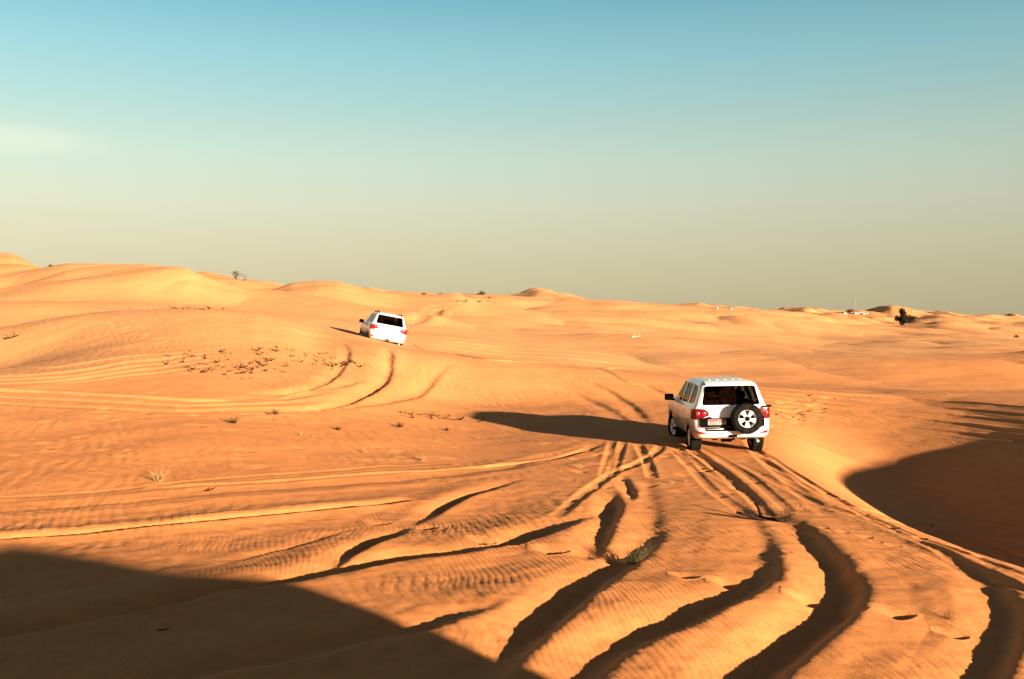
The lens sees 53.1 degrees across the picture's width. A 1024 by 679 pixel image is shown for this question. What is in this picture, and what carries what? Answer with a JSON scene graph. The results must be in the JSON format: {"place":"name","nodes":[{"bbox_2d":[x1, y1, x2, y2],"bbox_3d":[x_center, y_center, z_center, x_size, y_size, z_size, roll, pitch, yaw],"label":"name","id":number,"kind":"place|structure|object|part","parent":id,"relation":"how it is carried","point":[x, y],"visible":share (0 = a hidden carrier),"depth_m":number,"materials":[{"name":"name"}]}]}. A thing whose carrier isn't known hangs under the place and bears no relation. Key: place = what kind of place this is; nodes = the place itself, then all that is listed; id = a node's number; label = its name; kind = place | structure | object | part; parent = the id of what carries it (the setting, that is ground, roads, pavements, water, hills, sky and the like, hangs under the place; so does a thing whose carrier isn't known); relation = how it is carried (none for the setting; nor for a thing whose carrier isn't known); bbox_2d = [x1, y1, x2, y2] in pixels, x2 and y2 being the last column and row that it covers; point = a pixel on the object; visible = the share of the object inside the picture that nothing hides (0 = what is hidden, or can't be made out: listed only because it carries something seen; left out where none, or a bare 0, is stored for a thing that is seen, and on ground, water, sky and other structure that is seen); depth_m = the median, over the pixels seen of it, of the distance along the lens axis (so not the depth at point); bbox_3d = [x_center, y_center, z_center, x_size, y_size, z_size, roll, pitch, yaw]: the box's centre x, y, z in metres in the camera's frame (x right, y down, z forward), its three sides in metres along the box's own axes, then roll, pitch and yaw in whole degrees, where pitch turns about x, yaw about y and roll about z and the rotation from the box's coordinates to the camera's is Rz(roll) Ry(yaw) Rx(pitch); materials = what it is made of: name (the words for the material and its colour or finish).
{"place":"outdoors","nodes":[
{"label":"outdoors","id":0,"kind":"place"},
{"bbox_2d":[0,253,1023,678],"bbox_3d":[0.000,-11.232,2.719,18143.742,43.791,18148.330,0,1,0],"label":"sand dunes","id":1,"kind":"structure","parent":0,"point":[284,549],"depth_m":20.97,"materials":[{"name":"orange sand"}]},
{"bbox_2d":[148,467,168,481],"bbox_3d":[-6.918,2.626,20.136,0.522,0.358,0.602,0,1,0],"label":"grass tuft","id":2,"kind":"object","parent":1,"relation":"on","point":[161,479],"visible":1,"depth_m":20.09,"materials":[{"name":"plant"}]},
{"bbox_2d":[227,414,238,423],"bbox_3d":[-7.378,2.110,27.064,0.391,0.257,0.386,0,1,0],"label":"grass tuft","id":3,"kind":"object","parent":1,"relation":"on","point":[233,421],"visible":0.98,"depth_m":27.06,"materials":[{"name":"plant"}]},
{"bbox_2d":[231,270,242,279],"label":"desert tree","id":4,"kind":"object","parent":1,"relation":"on","point":[236,274],"visible":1,"depth_m":283.71,"materials":[{"name":"plant"}]},
{"bbox_2d":[359,310,407,345],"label":"off road suv","id":5,"kind":"object","parent":1,"relation":"on","point":[384,327],"visible":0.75,"depth_m":53.33,"materials":[{"name":"white paint"}]},
{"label":"door","id":6,"kind":"part","parent":5,"relation":"part of","materials":[{"name":"white paint"}]},
{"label":"door","id":7,"kind":"part","parent":5,"relation":"part of","materials":[{"name":"white paint"}]},
{"bbox_2d":[665,376,770,451],"bbox_3d":[5.549,1.965,28.010,2.430,1.919,5.350,-1,1,1],"label":"off road suv","id":8,"kind":"object","parent":1,"relation":"on","point":[726,409],"visible":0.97,"depth_m":25.88,"materials":[{"name":"white paint"}]},
{"bbox_3d":[4.768,1.769,28.626,0.445,1.300,1.265,-1,1,1],"label":"door","id":9,"kind":"part","parent":8,"relation":"part of","materials":[{"name":"white paint"}]},
{"bbox_3d":[4.758,1.787,27.482,0.445,1.300,1.005,-1,1,1],"label":"door","id":10,"kind":"part","parent":8,"relation":"part of","materials":[{"name":"white paint"}]},
{"bbox_3d":[4.747,1.419,26.532,0.194,0.505,0.786,-1,1,1],"label":"quarter window","id":11,"kind":"part","parent":8,"relation":"part of","materials":[{"name":"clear glass"}]},
{"bbox_2d":[736,503,791,522],"bbox_3d":[4.200,2.918,17.047,0.828,0.290,0.470,1,1,33],"label":"fallen twig","id":12,"kind":"object","parent":1,"relation":"on","point":[774,518],"visible":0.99,"depth_m":17.02,"materials":[{"name":"brown wood"}]},
{"bbox_2d":[781,507,805,517],"bbox_3d":[4.765,2.915,17.284,0.414,0.257,0.299,0,1,23],"label":"dry shrub","id":13,"kind":"object","parent":1,"relation":"on","point":[789,512],"visible":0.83,"depth_m":17.31,"materials":[{"name":"brown plant"}]},
{"bbox_2d":[894,308,909,324],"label":"desert tree","id":14,"kind":"object","parent":1,"relation":"on","point":[902,318],"visible":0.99,"depth_m":458.31,"materials":[{"name":"black plant"}]},
{"bbox_2d":[908,314,915,323],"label":"desert tree","id":15,"kind":"object","parent":1,"relation":"on","point":[911,318],"visible":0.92,"depth_m":518.73,"materials":[{"name":"black plant"}]},
{"bbox_2d":[0,0,1023,315],"label":"sky","id":16,"kind":"structure","parent":0,"point":[758,154],"materials":[{"name":"blue"}]},
{"bbox_2d":[607,538,656,564],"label":"dune grass","id":17,"kind":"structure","parent":0,"point":[636,560],"depth_m":14.01,"materials":[{"name":"plant"}]}
]}

